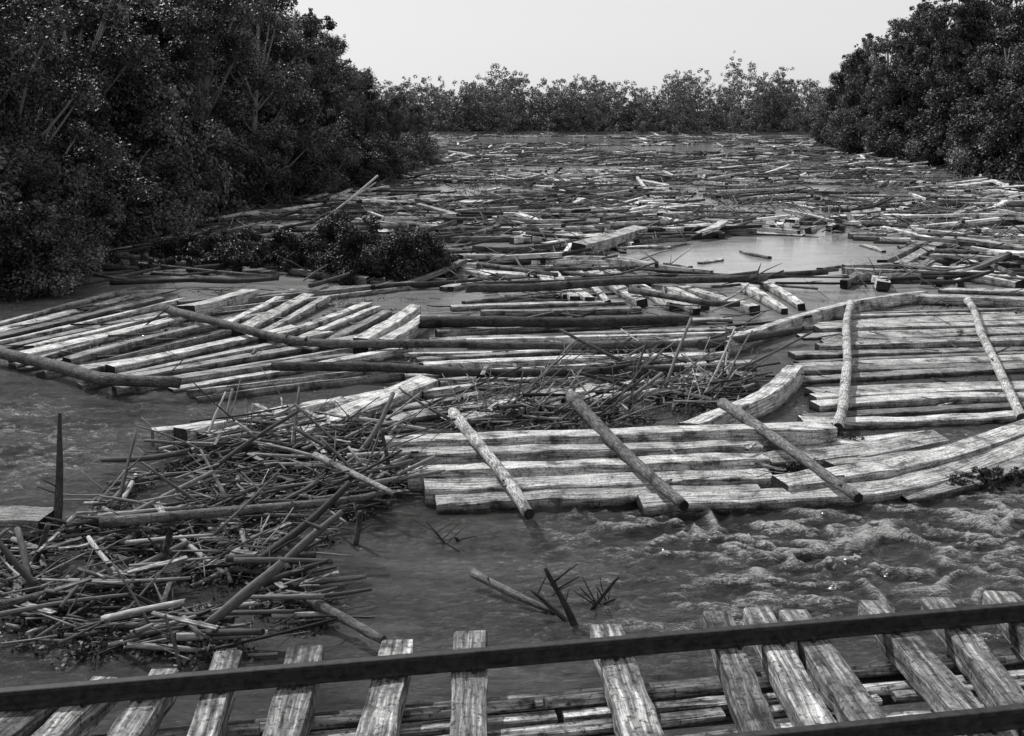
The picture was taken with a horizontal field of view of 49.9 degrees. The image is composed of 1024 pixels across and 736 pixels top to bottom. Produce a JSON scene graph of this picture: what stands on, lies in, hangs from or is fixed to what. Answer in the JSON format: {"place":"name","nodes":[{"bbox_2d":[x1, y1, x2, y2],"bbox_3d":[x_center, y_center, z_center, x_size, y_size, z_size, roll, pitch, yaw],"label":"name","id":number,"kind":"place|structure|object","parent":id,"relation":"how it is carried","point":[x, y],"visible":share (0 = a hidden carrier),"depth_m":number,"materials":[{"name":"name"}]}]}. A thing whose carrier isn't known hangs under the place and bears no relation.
{"place":"outdoors","nodes":[
{"label":"outdoors","id":0,"kind":"place"},
{"bbox_2d":[0,135,1023,735],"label":"river water","id":1,"kind":"structure","parent":0,"point":[672,571],"depth_m":18.52,"materials":[{"name":"liquid"}]},
{"bbox_2d":[0,506,53,543],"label":"floating timber","id":2,"kind":"object","parent":1,"relation":"on","point":[12,517],"visible":0.6,"depth_m":18.46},
{"bbox_2d":[36,412,62,528],"bbox_3d":[-7.822,1.941,18.708,0.509,2.405,0.205,-6,14,-23],"label":"upright snag","id":3,"kind":"object","parent":1,"relation":"in","point":[58,502],"visible":0.84,"depth_m":18.71,"materials":[{"name":"grey wood"}]},
{"bbox_2d":[0,189,113,302],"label":"riverside shrub","id":4,"kind":"object","parent":1,"relation":"on","point":[52,265],"visible":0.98,"depth_m":42.45,"materials":[{"name":"black plant"}]},
{"bbox_2d":[0,290,186,348],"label":"timber raft","id":5,"kind":"object","parent":1,"relation":"on","point":[152,304],"visible":0.66,"depth_m":38.21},
{"bbox_2d":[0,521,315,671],"bbox_3d":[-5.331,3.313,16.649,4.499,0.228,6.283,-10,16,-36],"label":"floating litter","id":6,"kind":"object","parent":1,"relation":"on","point":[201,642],"visible":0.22,"depth_m":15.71,"materials":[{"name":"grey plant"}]},
{"bbox_2d":[0,485,371,654],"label":"driftwood pile","id":7,"kind":"object","parent":1,"relation":"on","point":[269,576],"visible":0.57,"depth_m":16.41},
{"bbox_2d":[99,490,386,528],"bbox_3d":[-4.446,2.376,18.723,4.855,0.212,0.407,-5,14,-19],"label":"boom log","id":8,"kind":"object","parent":7,"relation":"on","point":[134,519],"visible":0.88,"depth_m":18.39,"materials":[{"name":"grey wood"}]},
{"bbox_2d":[0,430,399,670],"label":"floating litter","id":9,"kind":"object","parent":1,"relation":"on","point":[79,656],"visible":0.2,"depth_m":15.90,"materials":[{"name":"grey plant"}]},
{"bbox_2d":[147,228,252,259],"bbox_3d":[-14.876,-5.827,53.118,5.514,1.804,3.395,0,13,0],"label":"river bush","id":10,"kind":"object","parent":1,"relation":"on","point":[167,248],"visible":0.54,"depth_m":52.82,"materials":[{"name":"black plant"}]},
{"bbox_2d":[8,312,405,402],"bbox_3d":[-10.054,-0.578,33.723,9.927,0.587,15.483,-10,16,-36],"label":"timber raft","id":11,"kind":"object","parent":1,"relation":"on","point":[208,383],"visible":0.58,"depth_m":31.61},
{"bbox_2d":[0,347,181,388],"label":"boom log","id":12,"kind":"object","parent":11,"relation":"on","point":[83,373],"visible":1,"depth_m":28.38,"materials":[{"name":"grey wood"}]},
{"bbox_2d":[160,303,721,349],"bbox_3d":[-3.556,-1.050,33.937,19.481,0.414,3.719,4,14,18],"label":"boom log","id":13,"kind":"object","parent":11,"relation":"on","point":[287,339],"visible":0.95,"depth_m":32.32,"materials":[{"name":"grey wood"}]},
{"bbox_2d":[697,327,801,349],"bbox_3d":[7.274,-0.931,33.373,4.226,0.303,0.302,-8,15,-32],"label":"boom log","id":14,"kind":"object","parent":13,"relation":"on","point":[701,344],"visible":0.88,"depth_m":33.34,"materials":[{"name":"grey wood"}]},
{"bbox_2d":[0,277,431,375],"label":"driftwood scatter","id":15,"kind":"object","parent":1,"relation":"on","point":[87,309],"visible":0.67,"depth_m":37.59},
{"bbox_2d":[174,289,258,320],"bbox_3d":[-10.739,-2.312,40.288,0.868,0.693,4.295,4,14,17],"label":"floating timber","id":16,"kind":"object","parent":1,"relation":"on","point":[208,306],"visible":0.68,"depth_m":39.88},
{"bbox_2d":[0,390,445,666],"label":"driftwood pile","id":17,"kind":"object","parent":1,"relation":"on","point":[76,601],"visible":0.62,"depth_m":17.11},
{"bbox_2d":[0,580,140,609],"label":"boom log","id":18,"kind":"object","parent":17,"relation":"on","point":[17,601],"visible":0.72,"depth_m":15.65,"materials":[{"name":"grey wood"}]},
{"bbox_2d":[105,175,377,255],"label":"driftwood scatter","id":19,"kind":"object","parent":1,"relation":"on","point":[237,229],"visible":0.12,"depth_m":66.20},
{"bbox_2d":[173,399,335,449],"bbox_3d":[-5.688,1.267,24.701,3.804,0.616,0.664,-12,18,-42],"label":"floating timber","id":20,"kind":"object","parent":1,"relation":"on","point":[186,432],"visible":0.34,"depth_m":23.87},
{"bbox_2d":[199,225,324,272],"bbox_3d":[-11.325,-5.414,50.555,6.067,2.295,4.072,0,13,0],"label":"river bush","id":21,"kind":"object","parent":1,"relation":"on","point":[235,252],"visible":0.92,"depth_m":49.59,"materials":[{"name":"black plant"}]},
{"bbox_2d":[100,365,460,530],"bbox_3d":[-4.653,1.405,21.784,7.204,2.164,6.984,0,13,0],"label":"driftwood pile","id":22,"kind":"object","parent":1,"relation":"on","point":[319,444],"visible":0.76,"depth_m":21.73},
{"bbox_2d":[146,433,416,540],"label":"floating litter","id":23,"kind":"object","parent":1,"relation":"on","point":[290,519],"visible":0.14,"depth_m":20.93,"materials":[{"name":"grey plant"}]},
{"bbox_2d":[151,375,438,460],"bbox_3d":[-4.181,1.204,25.294,7.538,0.576,2.712,-12,17,-41],"label":"timber raft","id":24,"kind":"object","parent":1,"relation":"on","point":[413,386],"visible":0.4,"depth_m":25.66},
{"bbox_2d":[250,120,344,199],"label":"riverside shrub","id":25,"kind":"object","parent":1,"relation":"on","point":[296,174],"visible":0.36,"depth_m":86.61,"materials":[{"name":"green plant"}]},
{"bbox_2d":[177,281,439,314],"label":"timber raft","id":26,"kind":"object","parent":1,"relation":"on","point":[333,291],"visible":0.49,"depth_m":42.98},
{"bbox_2d":[261,8,361,128],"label":"riverside tree","id":27,"kind":"object","parent":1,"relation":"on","point":[309,22],"visible":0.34,"depth_m":93.44,"materials":[{"name":"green plant"}]},
{"bbox_2d":[223,289,443,353],"bbox_3d":[-7.162,-1.671,38.287,6.809,0.577,11.079,-12,17,-41],"label":"timber raft","id":28,"kind":"object","parent":1,"relation":"on","point":[343,317],"visible":0.55,"depth_m":37.90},
{"bbox_2d":[296,207,382,265],"bbox_3d":[-8.261,-6.080,51.700,4.952,2.888,4.068,0,13,0],"label":"river bush","id":29,"kind":"object","parent":1,"relation":"on","point":[322,239],"visible":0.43,"depth_m":51.16,"materials":[{"name":"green plant"}]},
{"bbox_2d":[297,591,386,643],"bbox_3d":[-2.396,3.440,15.090,0.284,0.163,1.875,-12,18,-43],"label":"floating log","id":30,"kind":"object","parent":1,"relation":"on","point":[325,608],"visible":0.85,"depth_m":15.02,"materials":[{"name":"grey wood"}]},
{"bbox_2d":[326,131,389,188],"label":"riverside shrub","id":31,"kind":"object","parent":1,"relation":"on","point":[375,160],"visible":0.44,"depth_m":100.55,"materials":[{"name":"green plant"}]},
{"bbox_2d":[344,68,391,154],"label":"riverside tree","id":32,"kind":"object","parent":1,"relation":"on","point":[372,115],"visible":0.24,"depth_m":119.68,"materials":[{"name":"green plant"}]},
{"bbox_2d":[309,213,460,285],"bbox_3d":[-5.513,-5.098,47.966,6.633,3.308,4.862,0,13,0],"label":"river bush","id":33,"kind":"object","parent":1,"relation":"on","point":[418,251],"visible":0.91,"depth_m":46.84,"materials":[{"name":"black plant"}]},
{"bbox_2d":[360,131,413,180],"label":"riverside shrub","id":34,"kind":"object","parent":1,"relation":"on","point":[391,169],"visible":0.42,"depth_m":111.49,"materials":[{"name":"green plant"}]},
{"bbox_2d":[353,304,430,353],"bbox_3d":[-3.583,-1.267,35.686,1.343,0.592,6.141,3,13,11],"label":"floating timber","id":35,"kind":"object","parent":1,"relation":"on","point":[407,319],"visible":0.7,"depth_m":34.97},
{"bbox_2d":[386,382,621,428],"bbox_3d":[-1.053,1.001,26.975,7.345,0.513,3.459,-9,16,-35],"label":"timber raft","id":36,"kind":"object","parent":1,"relation":"on","point":[423,416],"visible":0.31,"depth_m":26.08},
{"bbox_2d":[469,568,553,613],"bbox_3d":[-0.001,3.268,16.233,1.588,0.359,0.302,8,15,33],"label":"floating log","id":37,"kind":"object","parent":1,"relation":"on","point":[477,575],"visible":0.88,"depth_m":16.18,"materials":[{"name":"grey wood"}]},
{"bbox_2d":[11,134,1023,298],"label":"floating logs","id":38,"kind":"object","parent":1,"relation":"on","point":[121,279],"visible":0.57,"depth_m":70.39,"materials":[{"name":"wood"}]},
{"bbox_2d":[450,292,641,316],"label":"timber raft","id":39,"kind":"object","parent":1,"relation":"on","point":[501,309],"visible":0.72,"depth_m":40.24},
{"bbox_2d":[404,337,756,399],"bbox_3d":[1.835,-0.005,31.099,9.890,0.569,5.234,-3,13,-12],"label":"timber raft","id":40,"kind":"object","parent":1,"relation":"on","point":[517,357],"visible":0.35,"depth_m":31.04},
{"bbox_2d":[271,361,684,377],"bbox_3d":[-0.938,0.022,29.019,11.028,0.386,1.060,0,13,2],"label":"boom log","id":41,"kind":"object","parent":40,"relation":"on","point":[369,367],"visible":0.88,"depth_m":29.05,"materials":[{"name":"grey wood"}]},
{"bbox_2d":[429,317,741,348],"bbox_3d":[2.719,-1.030,35.484,10.847,0.528,3.115,-3,13,-13],"label":"timber raft","id":42,"kind":"object","parent":1,"relation":"on","point":[524,334],"visible":0.45,"depth_m":35.27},
{"bbox_2d":[420,315,691,328],"bbox_3d":[1.447,-1.474,35.462,8.854,0.464,0.905,0,13,-2],"label":"boom log","id":43,"kind":"object","parent":42,"relation":"on","point":[428,322],"visible":0.98,"depth_m":35.27,"materials":[{"name":"grey wood"}]},
{"bbox_2d":[434,377,758,430],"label":"floating litter","id":44,"kind":"object","parent":1,"relation":"on","point":[560,427],"visible":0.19,"depth_m":25.83,"materials":[{"name":"grey plant"}]},
{"bbox_2d":[385,322,808,433],"bbox_3d":[2.433,-0.073,27.811,11.338,2.300,6.078,-7,15,-29],"label":"driftwood pile","id":45,"kind":"object","parent":1,"relation":"on","point":[735,380],"visible":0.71,"depth_m":27.12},
{"bbox_2d":[525,264,679,310],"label":"timber raft","id":46,"kind":"object","parent":1,"relation":"on","point":[621,291],"visible":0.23,"depth_m":42.42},
{"bbox_2d":[465,275,762,292],"bbox_3d":[4.276,-3.358,43.450,12.380,0.431,0.649,-3,13,-13],"label":"boom log","id":47,"kind":"object","parent":46,"relation":"on","point":[507,288],"visible":0.98,"depth_m":43.01,"materials":[{"name":"grey wood"}]},
{"bbox_2d":[628,287,739,306],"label":"boom log","id":48,"kind":"object","parent":46,"relation":"on","point":[667,296],"visible":1,"depth_m":39.55,"materials":[{"name":"grey wood"}]},
{"bbox_2d":[401,230,811,338],"bbox_3d":[2.993,-3.559,43.516,14.021,1.776,19.320,0,13,0],"label":"driftwood scatter","id":49,"kind":"object","parent":1,"relation":"on","point":[557,298],"visible":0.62,"depth_m":39.22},
{"bbox_2d":[571,225,647,252],"bbox_3d":[5.361,-6.827,59.152,1.028,0.908,9.063,6,14,25],"label":"floating timber","id":50,"kind":"object","parent":1,"relation":"on","point":[614,239],"visible":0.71,"depth_m":58.03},
{"bbox_2d":[201,133,1023,291],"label":"log jam","id":51,"kind":"object","parent":1,"relation":"on","point":[981,245],"visible":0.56,"depth_m":77.06,"materials":[{"name":"wood"}]},
{"bbox_2d":[480,372,749,414],"bbox_3d":[2.790,0.540,28.698,7.645,0.581,2.411,-7,15,-28],"label":"timber raft","id":52,"kind":"object","parent":1,"relation":"on","point":[580,389],"visible":0.28,"depth_m":28.05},
{"bbox_2d":[207,143,1023,288],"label":"driftwood scatter","id":53,"kind":"object","parent":1,"relation":"on","point":[758,207],"visible":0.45,"depth_m":81.08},
{"bbox_2d":[442,317,813,425],"bbox_3d":[3.010,0.084,27.229,9.387,1.844,3.721,-4,14,-16],"label":"driftwood pile","id":54,"kind":"object","parent":1,"relation":"on","point":[634,381],"visible":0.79,"depth_m":26.98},
{"bbox_2d":[384,421,949,514],"bbox_3d":[3.437,2.050,21.879,11.932,1.034,3.380,-1,13,-5],"label":"timber raft","id":55,"kind":"object","parent":1,"relation":"on","point":[588,468],"visible":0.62,"depth_m":21.79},
{"bbox_2d":[448,407,534,519],"bbox_3d":[-0.487,1.718,21.416,0.278,0.503,5.811,-4,14,-16],"label":"binding pole","id":56,"kind":"object","parent":55,"relation":"on","point":[487,454],"visible":0.99,"depth_m":20.82,"materials":[{"name":"grey wood"}]},
{"bbox_2d":[565,390,688,510],"bbox_3d":[2.139,1.505,22.138,0.443,0.610,6.425,-3,13,-14],"label":"binding pole","id":57,"kind":"object","parent":55,"relation":"on","point":[592,419],"visible":1,"depth_m":21.43,"materials":[{"name":"grey wood"}]},
{"bbox_2d":[632,284,760,314],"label":"timber raft","id":58,"kind":"object","parent":1,"relation":"on","point":[694,292],"visible":0.48,"depth_m":41.51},
{"bbox_2d":[678,365,804,424],"bbox_3d":[5.901,0.845,26.689,0.919,0.643,7.062,8,15,32],"label":"bent timber","id":59,"kind":"object","parent":1,"relation":"on","point":[774,394],"visible":0.73,"depth_m":26.40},
{"bbox_2d":[741,281,805,313],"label":"timber raft","id":60,"kind":"object","parent":1,"relation":"on","point":[775,305],"visible":0.94,"depth_m":41.89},
{"bbox_2d":[715,291,928,356],"bbox_3d":[10.776,-1.712,37.706,1.184,0.582,13.879,12,18,43],"label":"bent timber","id":61,"kind":"object","parent":1,"relation":"on","point":[825,313],"visible":0.69,"depth_m":37.76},
{"bbox_2d":[637,410,1023,516],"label":"timber raft","id":62,"kind":"object","parent":1,"relation":"on","point":[920,476],"visible":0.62,"depth_m":21.05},
{"bbox_2d":[717,398,862,502],"bbox_3d":[5.453,1.536,22.146,0.339,0.522,5.654,-4,13,-15],"label":"binding pole","id":63,"kind":"object","parent":62,"relation":"on","point":[780,442],"visible":0.99,"depth_m":21.65,"materials":[{"name":"grey wood"}]},
{"bbox_2d":[842,262,941,281],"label":"timber raft","id":64,"kind":"object","parent":1,"relation":"on","point":[867,275],"visible":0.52,"depth_m":48.61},
{"bbox_2d":[788,307,1023,416],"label":"timber raft","id":65,"kind":"object","parent":1,"relation":"on","point":[893,357],"visible":0.85,"depth_m":31.49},
{"bbox_2d":[833,299,854,431],"bbox_3d":[9.600,-0.532,31.692,0.411,0.321,16.947,4,14,17],"label":"binding pole","id":66,"kind":"object","parent":65,"relation":"on","point":[843,402],"visible":0.98,"depth_m":28.43,"materials":[{"name":"grey wood"}]},
{"bbox_2d":[963,297,1023,420],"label":"binding pole","id":67,"kind":"object","parent":65,"relation":"on","point":[1008,390],"visible":0.98,"depth_m":29.65,"materials":[{"name":"grey wood"}]},
{"bbox_2d":[803,278,1023,406],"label":"driftwood scatter","id":68,"kind":"object","parent":1,"relation":"on","point":[953,345],"visible":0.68,"depth_m":34.40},
{"bbox_2d":[877,224,973,269],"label":"timber raft","id":69,"kind":"object","parent":1,"relation":"on","point":[904,255],"visible":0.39,"depth_m":53.62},
{"bbox_2d":[912,294,1023,307],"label":"floating timber","id":70,"kind":"object","parent":1,"relation":"on","point":[980,301],"visible":0.89,"depth_m":41.19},
{"bbox_2d":[946,465,1023,491],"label":"water weed","id":71,"kind":"object","parent":1,"relation":"on","point":[987,473],"visible":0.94,"depth_m":20.95,"materials":[{"name":"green plant"}]},
{"bbox_2d":[160,0,1023,114],"label":"sky","id":72,"kind":"structure","parent":0,"point":[642,42],"materials":[{"name":"white"}]},
{"bbox_2d":[407,115,946,165],"bbox_3d":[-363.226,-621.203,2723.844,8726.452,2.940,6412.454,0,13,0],"label":"ground","id":73,"kind":"structure","parent":0,"point":[535,132],"depth_m":386.87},
{"bbox_2d":[0,151,42,291],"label":"riverside shrub","id":74,"kind":"object","parent":73,"relation":"on","point":[6,181],"visible":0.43,"depth_m":43.21,"materials":[{"name":"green plant"}]},
{"bbox_2d":[0,149,127,263],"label":"riverside shrub","id":75,"kind":"object","parent":73,"relation":"on","point":[113,212],"visible":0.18,"depth_m":49.02,"materials":[{"name":"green plant"}]},
{"bbox_2d":[0,0,131,233],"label":"riverside tree","id":76,"kind":"object","parent":73,"relation":"on","point":[19,92],"visible":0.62,"depth_m":47.46,"materials":[{"name":"black plant"}]},
{"bbox_2d":[2,107,144,235],"bbox_3d":[-23.844,-9.845,54.819,11.191,10.791,9.286,0,13,1],"label":"riverside shrub","id":77,"kind":"object","parent":73,"relation":"on","point":[123,198],"visible":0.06,"depth_m":54.84,"materials":[{"name":"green plant"}]},
{"bbox_2d":[0,0,168,208],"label":"riverside tree","id":78,"kind":"object","parent":73,"relation":"on","point":[125,56],"visible":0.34,"depth_m":59.60,"materials":[{"name":"black plant"}]},
{"bbox_2d":[66,143,167,250],"bbox_3d":[-21.621,-8.296,55.206,9.650,6.336,9.449,1,13,5],"label":"riverside shrub","id":79,"kind":"object","parent":73,"relation":"on","point":[127,229],"visible":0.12,"depth_m":53.98,"materials":[{"name":"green plant"}]},
{"bbox_2d":[40,1,224,132],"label":"riverside tree","id":80,"kind":"object","parent":73,"relation":"on","point":[167,27],"visible":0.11,"depth_m":68.28,"materials":[{"name":"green plant"}]},
{"bbox_2d":[73,251,208,274],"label":"river bush","id":81,"kind":"object","parent":73,"relation":"on","point":[190,262],"visible":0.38,"depth_m":49.81,"materials":[{"name":"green plant"}]},
{"bbox_2d":[55,68,238,237],"bbox_3d":[-22.547,-12.666,65.532,10.968,11.520,11.202,1,13,3],"label":"riverside shrub","id":82,"kind":"object","parent":73,"relation":"on","point":[174,136],"visible":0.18,"depth_m":64.32,"materials":[{"name":"black plant"}]},
{"bbox_2d":[113,127,214,238],"bbox_3d":[-21.606,-10.110,61.836,9.465,7.194,11.407,3,13,15],"label":"riverside shrub","id":83,"kind":"object","parent":73,"relation":"on","point":[165,216],"visible":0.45,"depth_m":60.59,"materials":[{"name":"black plant"}]},
{"bbox_2d":[118,0,309,179],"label":"riverside tree","id":84,"kind":"object","parent":73,"relation":"on","point":[239,48],"visible":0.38,"depth_m":74.17,"materials":[{"name":"black plant"}]},
{"bbox_2d":[184,122,266,222],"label":"riverside shrub","id":85,"kind":"object","parent":73,"relation":"on","point":[225,146],"visible":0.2,"depth_m":72.67,"materials":[{"name":"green plant"}]},
{"bbox_2d":[185,97,273,193],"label":"riverside shrub","id":86,"kind":"object","parent":73,"relation":"on","point":[255,168],"visible":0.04,"depth_m":77.05,"materials":[{"name":"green plant"}]},
{"bbox_2d":[183,0,335,167],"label":"riverside tree","id":87,"kind":"object","parent":73,"relation":"on","point":[296,48],"visible":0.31,"depth_m":85.21,"materials":[{"name":"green plant"}]},
{"bbox_2d":[222,131,296,208],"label":"riverside shrub","id":88,"kind":"object","parent":73,"relation":"on","point":[275,151],"visible":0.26,"depth_m":80.62,"materials":[{"name":"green plant"}]},
{"bbox_2d":[230,0,332,128],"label":"riverside tree","id":89,"kind":"object","parent":73,"relation":"on","point":[282,7],"visible":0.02,"depth_m":101.61,"materials":[{"name":"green plant"}]},
{"bbox_2d":[282,122,366,197],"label":"riverside shrub","id":90,"kind":"object","parent":73,"relation":"on","point":[347,156],"visible":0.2,"depth_m":90.12,"materials":[{"name":"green plant"}]},
{"bbox_2d":[299,20,365,118],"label":"riverside tree","id":91,"kind":"object","parent":73,"relation":"on","point":[336,43],"visible":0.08,"depth_m":110.13,"materials":[{"name":"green plant"}]},
{"bbox_2d":[313,60,375,151],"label":"riverside tree","id":92,"kind":"object","parent":73,"relation":"on","point":[353,103],"visible":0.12,"depth_m":106.50,"materials":[{"name":"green plant"}]},
{"bbox_2d":[315,86,380,181],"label":"riverside shrub","id":93,"kind":"object","parent":73,"relation":"on","point":[353,123],"visible":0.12,"depth_m":105.08,"materials":[{"name":"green plant"}]},
{"bbox_2d":[367,92,415,142],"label":"riverside tree","id":94,"kind":"object","parent":73,"relation":"on","point":[393,117],"visible":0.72,"depth_m":133.50,"materials":[{"name":"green plant"}]},
{"bbox_2d":[395,133,443,168],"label":"riverside shrub","id":95,"kind":"object","parent":73,"relation":"on","point":[423,155],"visible":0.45,"depth_m":141.72,"materials":[{"name":"black plant"}]},
{"bbox_2d":[0,590,1023,735],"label":"railway bridge","id":96,"kind":"structure","parent":73,"relation":"on","point":[807,680],"depth_m":7.24,"materials":[{"name":"wood"}]},
{"bbox_2d":[370,50,837,134],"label":"distant treeline","id":97,"kind":"object","parent":73,"relation":"on","point":[775,108],"visible":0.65,"depth_m":392.01,"materials":[{"name":"grey plant"}]},
{"bbox_2d":[831,103,882,154],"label":"riverside shrub","id":98,"kind":"object","parent":73,"relation":"on","point":[850,140],"visible":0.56,"depth_m":190.71,"materials":[{"name":"black plant"}]},
{"bbox_2d":[836,33,883,115],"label":"riverside tree","id":99,"kind":"object","parent":73,"relation":"on","point":[859,59],"visible":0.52,"depth_m":216.50,"materials":[{"name":"grey plant"}]},
{"bbox_2d":[838,25,929,129],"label":"riverside tree","id":100,"kind":"object","parent":73,"relation":"on","point":[871,96],"visible":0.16,"depth_m":189.90,"materials":[{"name":"grey plant"}]},
{"bbox_2d":[859,95,928,159],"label":"riverside shrub","id":101,"kind":"object","parent":73,"relation":"on","point":[881,150],"visible":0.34,"depth_m":167.67,"materials":[{"name":"black plant"}]},
{"bbox_2d":[866,3,960,151],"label":"riverside tree","id":102,"kind":"object","parent":73,"relation":"on","point":[904,83],"visible":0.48,"depth_m":164.02,"materials":[{"name":"grey plant"}]},
{"bbox_2d":[898,84,985,166],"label":"riverside shrub","id":103,"kind":"object","parent":73,"relation":"on","point":[924,147],"visible":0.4,"depth_m":148.46,"materials":[{"name":"black plant"}]},
{"bbox_2d":[919,0,1000,166],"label":"riverside tree","id":104,"kind":"object","parent":73,"relation":"on","point":[975,32],"visible":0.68,"depth_m":143.51,"materials":[{"name":"grey plant"}]},
{"bbox_2d":[936,86,1023,176],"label":"riverside shrub","id":105,"kind":"object","parent":73,"relation":"on","point":[957,160],"visible":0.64,"depth_m":122.67,"materials":[{"name":"grey plant"}]},
{"bbox_2d":[946,88,1016,175],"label":"riverside shrub","id":106,"kind":"object","parent":73,"relation":"on","point":[962,107],"visible":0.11,"depth_m":127.09,"materials":[{"name":"black plant"}]},
{"bbox_2d":[958,0,1023,150],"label":"riverside tree","id":107,"kind":"object","parent":73,"relation":"on","point":[987,75],"visible":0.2,"depth_m":128.32,"materials":[{"name":"grey plant"}]},
{"bbox_2d":[979,88,1023,180],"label":"riverside shrub","id":108,"kind":"object","parent":73,"relation":"on","point":[1009,130],"visible":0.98,"depth_m":113.27,"materials":[{"name":"black plant"}]},
{"bbox_2d":[996,35,1023,152],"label":"riverside tree","id":109,"kind":"object","parent":73,"relation":"on","point":[1014,71],"visible":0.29,"depth_m":123.33,"materials":[{"name":"grey plant"}]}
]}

